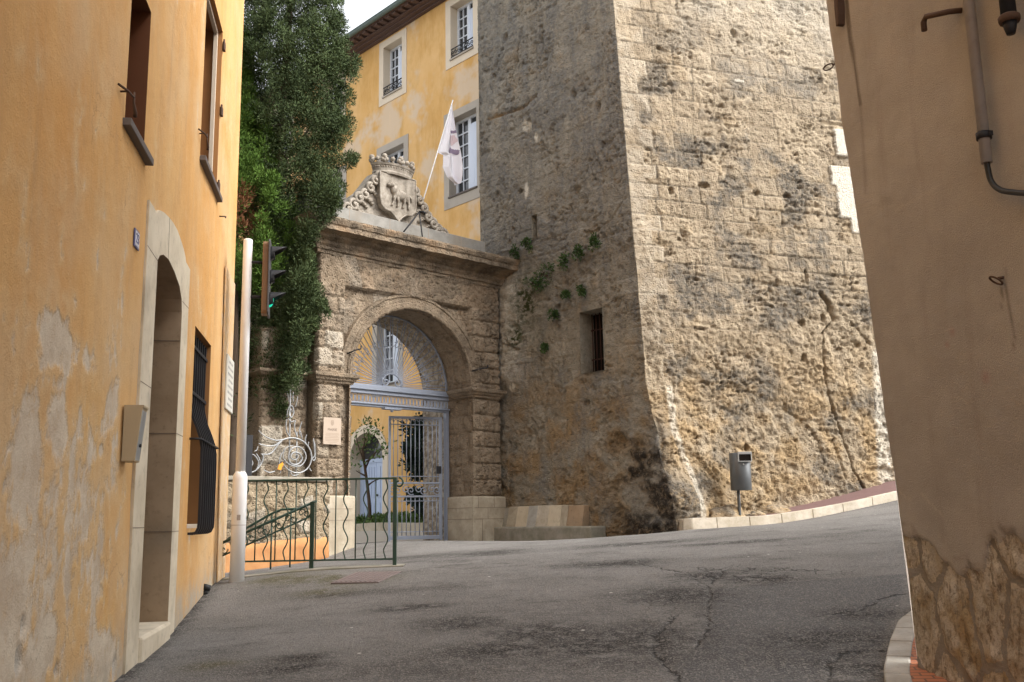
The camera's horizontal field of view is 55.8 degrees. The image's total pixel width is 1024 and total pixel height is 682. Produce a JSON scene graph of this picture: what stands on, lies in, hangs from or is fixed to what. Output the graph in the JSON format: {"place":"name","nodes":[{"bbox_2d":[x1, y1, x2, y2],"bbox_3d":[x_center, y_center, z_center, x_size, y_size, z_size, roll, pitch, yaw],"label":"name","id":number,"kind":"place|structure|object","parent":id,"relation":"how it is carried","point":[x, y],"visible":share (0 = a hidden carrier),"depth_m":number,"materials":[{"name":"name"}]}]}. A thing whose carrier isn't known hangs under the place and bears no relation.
{"place":"outdoors","nodes":[
{"label":"outdoors","id":0,"kind":"place"},
{"bbox_2d":[222,564,404,579],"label":"pavement","id":1,"kind":"structure","parent":0,"point":[328,568],"depth_m":11.41,"materials":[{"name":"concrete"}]},
{"bbox_2d":[245,477,403,564],"bbox_3d":[-2.312,2.201,11.601,2.028,1.104,0.044,-1,-10,0],"label":"green railing","id":2,"kind":"object","parent":1,"relation":"on","point":[395,486],"visible":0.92,"depth_m":11.61,"materials":[{"name":"metal"}]},
{"bbox_2d":[244,0,395,89],"label":"sky","id":3,"kind":"structure","parent":0,"point":[358,11],"materials":[{"name":"white"}]},
{"bbox_2d":[354,531,422,542],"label":"court paving","id":4,"kind":"structure","parent":0,"point":[361,536],"depth_m":22.87,"materials":[{"name":"beige stone"}]},
{"bbox_2d":[351,415,396,519],"bbox_3d":[-3.913,3.702,26.779,1.374,3.273,2.028,-1,-10,0],"label":"young tree","id":5,"kind":"object","parent":4,"relation":"on","point":[377,451],"visible":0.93,"depth_m":26.81,"materials":[{"name":"green plant"}]},
{"bbox_2d":[356,523,422,531],"bbox_3d":[-4.463,5.188,26.400,0.180,0.422,10.000,9,-14,-42],"label":"planter edge","id":6,"kind":"object","parent":4,"relation":"on","point":[370,527],"visible":0.22,"depth_m":25.06,"materials":[{"name":"stone"}]},
{"bbox_2d":[356,511,422,523],"bbox_3d":[-4.023,5.067,26.854,1.397,0.792,10.238,8,-14,-42],"label":"ground cover","id":7,"kind":"object","parent":6,"relation":"on","point":[361,519],"visible":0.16,"depth_m":25.62,"materials":[{"name":"green plant"}]},
{"bbox_2d":[278,153,519,555],"bbox_3d":[-2.193,0.247,18.635,5.322,7.922,2.038,9,-14,-43],"label":"stone gateway","id":8,"kind":"object","parent":4,"relation":"on","point":[438,284],"visible":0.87,"depth_m":18.85,"materials":[{"name":"stone"}]},
{"bbox_2d":[323,417,340,444],"bbox_3d":[-3.099,1.552,16.639,0.360,0.460,0.025,9,-14,-43],"label":"plaque","id":9,"kind":"object","parent":8,"relation":"attached to","point":[331,431],"depth_m":16.62,"materials":[{"name":"stone"}]},
{"bbox_2d":[350,315,449,541],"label":"iron gate","id":10,"kind":"structure","parent":8,"relation":"attached to","point":[386,391],"depth_m":19.00,"materials":[{"name":"grey metal"}]},
{"bbox_2d":[423,100,462,197],"bbox_3d":[-1.628,-3.662,20.521,1.321,3.375,0.197,7,-13,-38],"label":"flag","id":11,"kind":"object","parent":8,"relation":"attached to","point":[449,150],"visible":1,"depth_m":20.89,"materials":[{"name":"white fabric"}]},
{"bbox_2d":[398,412,422,518],"bbox_3d":[-2.272,3.357,25.008,1.414,3.184,1.746,-1,-10,0],"label":"dark shrub","id":12,"kind":"object","parent":4,"relation":"on","point":[414,492],"visible":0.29,"depth_m":24.72,"materials":[{"name":"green plant"}]},
{"bbox_2d":[403,211,425,236],"bbox_3d":[-1.846,-2.252,18.476,0.385,0.582,0.743,-1,-10,0],"label":"bracket","id":13,"kind":"object","parent":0,"point":[419,212],"visible":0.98,"depth_m":18.48,"materials":[{"name":"black metal"}]},
{"bbox_2d":[114,500,910,681],"bbox_3d":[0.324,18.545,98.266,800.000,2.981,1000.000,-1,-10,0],"label":"road","id":14,"kind":"structure","parent":0,"point":[826,598],"depth_m":8.06,"materials":[{"name":"grey asphalt"}]},
{"bbox_2d":[0,0,243,681],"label":"ochre house","id":15,"kind":"structure","parent":14,"relation":"on","point":[119,121],"depth_m":6.18,"materials":[{"name":"paint"}]},
{"bbox_2d":[121,405,148,462],"bbox_3d":[-2.568,0.634,6.587,0.128,0.380,0.160,1,-11,-9],"label":"intercom box","id":16,"kind":"object","parent":15,"relation":"attached to","point":[134,420],"visible":1,"depth_m":6.52,"materials":[{"name":"beige metal"}]},
{"bbox_2d":[118,0,153,165],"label":"window","id":17,"kind":"structure","parent":15,"relation":"in","point":[140,23],"depth_m":7.12,"materials":[{"name":"paint"}]},
{"bbox_2d":[133,228,139,250],"bbox_3d":[-2.645,-0.716,6.815,0.015,0.130,0.150,1,-11,-9],"label":"house number","id":18,"kind":"object","parent":15,"relation":"attached to","point":[136,240],"visible":1,"depth_m":6.78,"materials":[{"name":"white ceramic"}]},
{"bbox_2d":[187,326,218,534],"bbox_3d":[-3.265,0.945,9.843,0.603,2.014,1.273,-1,-10,0],"label":"window","id":19,"kind":"structure","parent":15,"relation":"in","point":[203,454],"depth_m":10.05,"materials":[{"name":"black metal"}]},
{"bbox_2d":[198,0,225,201],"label":"window","id":20,"kind":"structure","parent":15,"relation":"in","point":[211,109],"depth_m":10.95,"materials":[{"name":"wood"}]},
{"bbox_2d":[224,354,233,413],"bbox_3d":[-3.494,0.537,11.955,0.022,0.660,0.680,1,-11,-9],"label":"wall sign","id":21,"kind":"object","parent":15,"relation":"attached to","point":[229,385],"visible":1,"depth_m":11.86,"materials":[{"name":"white metal"}]},
{"bbox_2d":[223,500,314,568],"bbox_3d":[-3.189,2.385,11.661,1.663,0.906,0.044,-1,-10,0],"label":"stair handrail","id":22,"kind":"object","parent":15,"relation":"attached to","point":[311,515],"visible":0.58,"depth_m":11.67,"materials":[{"name":"green metal"}]},
{"bbox_2d":[229,343,255,472],"bbox_3d":[-6.088,1.572,15.225,4.226,4.045,1.514,9,-14,-43],"label":"evergreen hedge","id":23,"kind":"object","parent":14,"relation":"on","point":[249,418],"depth_m":16.22,"materials":[{"name":"green plant"}]},
{"bbox_2d":[229,238,286,582],"bbox_3d":[-2.994,0.787,11.456,0.540,4.102,0.297,-1,-10,0],"label":"traffic light","id":24,"kind":"object","parent":14,"relation":"on","point":[267,297],"visible":0.99,"depth_m":11.41,"materials":[{"name":"white paint"}]},
{"bbox_2d":[227,508,294,568],"bbox_3d":[-3.372,2.658,12.944,1.070,0.826,0.032,-1,-10,0],"label":"wall handrail","id":25,"kind":"object","parent":14,"relation":"on","point":[265,517],"depth_m":12.96,"materials":[{"name":"green metal"}]},
{"bbox_2d":[228,27,299,475],"bbox_3d":[-4.716,-0.890,16.425,2.280,9.647,1.976,-1,-10,0],"label":"thuja tree","id":26,"kind":"object","parent":14,"relation":"on","point":[249,186],"visible":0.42,"depth_m":16.31,"materials":[{"name":"green plant"}]},
{"bbox_2d":[225,476,329,572],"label":"wall","id":27,"kind":"structure","parent":14,"relation":"on","point":[290,499],"depth_m":15.65,"materials":[{"name":"stone"}]},
{"bbox_2d":[245,390,315,476],"bbox_3d":[-3.825,1.540,16.058,0.073,1.500,1.335,-11,-14,43],"label":"iron scrollwork","id":28,"kind":"object","parent":27,"relation":"on","point":[249,454],"visible":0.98,"depth_m":16.09,"materials":[{"name":"silver metal"}]},
{"bbox_2d":[247,325,307,476],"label":"wing wall","id":29,"kind":"structure","parent":14,"relation":"on","point":[264,423],"depth_m":16.30,"materials":[{"name":"stone"}]},
{"bbox_2d":[238,0,362,425],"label":"cypress tree","id":30,"kind":"object","parent":14,"relation":"on","point":[290,77],"visible":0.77,"depth_m":16.84,"materials":[{"name":"green plant"}]},
{"bbox_2d":[239,0,479,517],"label":"ochre palace","id":31,"kind":"structure","parent":14,"relation":"on","point":[419,71],"depth_m":28.81,"materials":[{"name":"paint"}]},
{"bbox_2d":[326,78,345,130],"bbox_3d":[-5.894,-8.013,32.620,0.380,2.140,1.460,9,-14,-42],"label":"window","id":32,"kind":"structure","parent":31,"relation":"in","point":[343,78],"depth_m":32.30,"materials":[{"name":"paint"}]},
{"bbox_2d":[332,167,346,202],"bbox_3d":[-5.813,-4.220,31.937,0.340,2.850,1.660,9,-14,-42],"label":"window","id":33,"kind":"structure","parent":31,"relation":"in","point":[344,177],"depth_m":31.47,"materials":[{"name":"stone"}]},
{"bbox_2d":[360,458,381,517],"bbox_3d":[-4.072,4.556,28.865,0.125,2.080,1.720,9,-14,-42],"label":"door","id":34,"kind":"structure","parent":31,"relation":"in","point":[374,469],"depth_m":29.06,"materials":[{"name":"blue paint"}]},
{"bbox_2d":[372,325,402,396],"bbox_3d":[-3.592,0.204,28.744,0.380,2.840,1.540,9,-14,-42],"label":"window","id":35,"kind":"structure","parent":31,"relation":"in","point":[391,378],"depth_m":29.02,"materials":[{"name":"wood"}]},
{"bbox_2d":[379,27,406,106],"bbox_3d":[-3.615,-8.497,30.199,0.380,2.140,1.440,9,-14,-42],"label":"window","id":36,"kind":"structure","parent":31,"relation":"in","point":[393,51],"depth_m":30.38,"materials":[{"name":"paint"}]},
{"bbox_2d":[377,134,408,166],"bbox_3d":[-3.534,-4.704,29.517,0.340,2.850,1.640,9,-14,-42],"label":"window","id":37,"kind":"structure","parent":31,"relation":"in","point":[399,147],"depth_m":29.65,"materials":[{"name":"stone"}]},
{"bbox_2d":[445,0,477,70],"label":"window","id":38,"kind":"structure","parent":31,"relation":"in","point":[461,21],"depth_m":28.00,"materials":[{"name":"paint"}]},
{"bbox_2d":[444,98,479,210],"bbox_3d":[-1.270,-5.190,27.082,0.380,2.850,1.660,9,-14,-42],"label":"window","id":39,"kind":"structure","parent":31,"relation":"in","point":[466,118],"depth_m":27.18,"materials":[{"name":"stone"}]},
{"bbox_2d":[331,571,400,583],"bbox_3d":[-1.587,2.588,10.576,0.540,0.100,0.718,-3,-11,12],"label":"drain cover","id":40,"kind":"object","parent":14,"relation":"on","point":[367,577],"visible":1,"depth_m":10.50,"materials":[{"name":"metal"}]},
{"bbox_2d":[494,505,605,540],"bbox_3d":[0.626,3.602,18.179,0.440,1.005,2.720,9,-14,-42],"label":"stone bench","id":41,"kind":"object","parent":14,"relation":"on","point":[541,523],"visible":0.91,"depth_m":18.09,"materials":[{"name":"stone"}]},
{"bbox_2d":[477,0,894,536],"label":"stone tower","id":42,"kind":"structure","parent":14,"relation":"on","point":[687,161],"depth_m":18.55,"materials":[{"name":"beige stone"}]},
{"bbox_2d":[509,243,519,259],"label":"wall plant","id":43,"kind":"object","parent":42,"relation":"attached to","point":[515,252],"depth_m":19.87,"materials":[{"name":"green plant"}]},
{"bbox_2d":[518,237,532,253],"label":"wall plant","id":44,"kind":"object","parent":42,"relation":"attached to","point":[526,241],"depth_m":19.62,"materials":[{"name":"green plant"}]},
{"bbox_2d":[522,272,544,293],"bbox_3d":[0.445,-1.168,19.281,0.445,0.463,0.371,5,-12,-31],"label":"wall plant","id":45,"kind":"object","parent":42,"relation":"attached to","point":[533,281],"depth_m":19.29,"materials":[{"name":"green plant"}]},
{"bbox_2d":[533,262,554,289],"bbox_3d":[0.657,-1.294,19.156,0.493,0.559,0.379,-1,-10,0],"label":"wall plant","id":46,"kind":"object","parent":42,"relation":"attached to","point":[542,273],"depth_m":19.14,"materials":[{"name":"green plant"}]},
{"bbox_2d":[540,341,548,353],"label":"wall plant","id":47,"kind":"object","parent":42,"relation":"attached to","point":[544,347],"depth_m":18.87,"materials":[{"name":"green plant"}]},
{"bbox_2d":[546,308,559,321],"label":"wall plant","id":48,"kind":"object","parent":42,"relation":"attached to","point":[554,314],"depth_m":18.80,"materials":[{"name":"green plant"}]},
{"bbox_2d":[556,251,569,271],"bbox_3d":[1.012,-1.526,18.778,0.283,0.453,0.331,-11,-14,43],"label":"wall plant","id":49,"kind":"object","parent":42,"relation":"attached to","point":[564,260],"depth_m":18.75,"materials":[{"name":"green plant"}]},
{"bbox_2d":[560,289,570,300],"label":"wall plant","id":50,"kind":"object","parent":42,"relation":"attached to","point":[565,293],"depth_m":18.60,"materials":[{"name":"green plant"}]},
{"bbox_2d":[571,243,584,261],"bbox_3d":[1.262,-1.699,18.519,0.291,0.376,0.246,2,-11,-17],"label":"wall plant","id":51,"kind":"object","parent":42,"relation":"attached to","point":[576,249],"depth_m":18.51,"materials":[{"name":"green plant"}]},
{"bbox_2d":[576,284,585,296],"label":"wall plant","id":52,"kind":"object","parent":42,"relation":"attached to","point":[581,290],"depth_m":18.29,"materials":[{"name":"green plant"}]},
{"bbox_2d":[579,307,604,373],"bbox_3d":[1.716,0.030,18.331,0.856,1.180,0.854,-1,-10,0],"label":"window","id":53,"kind":"structure","parent":42,"relation":"in","point":[591,322],"depth_m":18.46,"materials":[{"name":"stone"}]},
{"bbox_2d":[587,231,601,251],"bbox_3d":[1.556,-1.874,18.269,0.276,0.400,0.231,6,-12,-32],"label":"wall plant","id":54,"kind":"object","parent":42,"relation":"attached to","point":[593,239],"depth_m":18.23,"materials":[{"name":"green plant"}]},
{"bbox_2d":[678,491,896,530],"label":"kerb","id":55,"kind":"structure","parent":14,"relation":"on","point":[701,523],"depth_m":16.56,"materials":[{"name":"stone"}]},
{"bbox_2d":[884,611,913,681],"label":"kerb","id":56,"kind":"structure","parent":14,"relation":"on","point":[897,662],"depth_m":5.82,"materials":[{"name":"beige stone"}]},
{"bbox_2d":[826,0,1023,681],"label":"brown house","id":57,"kind":"structure","parent":14,"relation":"on","point":[940,224],"depth_m":5.26,"materials":[{"name":"paint"}]},
{"bbox_2d":[823,63,834,70],"bbox_3d":[2.222,-1.912,6.687,0.023,0.050,0.164,5,-12,-31],"label":"iron ring","id":58,"kind":"object","parent":57,"relation":"attached to","point":[827,65],"visible":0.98,"depth_m":6.72,"materials":[{"name":"grey metal"}]},
{"bbox_2d":[920,8,961,31],"bbox_3d":[2.322,-1.774,5.249,0.072,0.086,0.241,7,-13,-36],"label":"iron bracket","id":59,"kind":"object","parent":57,"relation":"attached to","point":[923,22],"visible":1,"depth_m":5.25,"materials":[{"name":"brown metal"}]},
{"bbox_2d":[963,0,1023,195],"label":"conduit","id":60,"kind":"object","parent":57,"relation":"attached to","point":[984,134],"visible":1,"depth_m":4.92,"materials":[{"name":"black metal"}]},
{"bbox_2d":[989,276,1003,284],"bbox_3d":[2.414,-0.302,4.814,0.074,0.054,0.068,-10,-14,40],"label":"iron ring","id":61,"kind":"object","parent":57,"relation":"attached to","point":[999,278],"visible":1,"depth_m":4.81,"materials":[{"name":"brown metal"}]},
{"bbox_2d":[998,0,1020,35],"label":"drain pipe","id":62,"kind":"object","parent":57,"relation":"attached to","point":[1009,18],"visible":1,"depth_m":4.67,"materials":[{"name":"black metal"}]},
{"bbox_2d":[677,481,895,522],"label":"pavement","id":63,"kind":"structure","parent":0,"point":[887,487],"depth_m":17.54,"materials":[{"name":"red brick"}]},
{"bbox_2d":[709,504,744,517],"bbox_3d":[3.672,3.122,16.706,1.027,0.596,0.569,-1,-10,0],"label":"boulder","id":64,"kind":"object","parent":63,"relation":"on","point":[729,510],"visible":0.33,"depth_m":16.58,"materials":[{"name":"stone"}]},
{"bbox_2d":[729,452,751,516],"bbox_3d":[3.948,2.481,16.677,0.380,1.112,0.337,-1,-10,0],"label":"litter bin","id":65,"kind":"object","parent":63,"relation":"on","point":[740,471],"visible":0.87,"depth_m":16.61,"materials":[{"name":"grey metal"}]},
{"bbox_2d":[744,510,765,515],"bbox_3d":[4.251,3.121,16.901,0.606,0.323,0.353,-1,-10,0],"label":"boulder","id":66,"kind":"object","parent":63,"relation":"on","point":[752,513],"visible":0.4,"depth_m":16.80,"materials":[{"name":"stone"}]},
{"bbox_2d":[756,504,790,513],"bbox_3d":[4.625,3.085,17.056,0.666,0.399,0.453,-1,-10,0],"label":"boulder","id":67,"kind":"object","parent":63,"relation":"on","point":[771,509],"visible":0.47,"depth_m":16.95,"materials":[{"name":"stone"}]},
{"bbox_2d":[910,637,950,681],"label":"pavement","id":68,"kind":"structure","parent":0,"point":[917,674],"depth_m":5.37,"materials":[{"name":"brick"}]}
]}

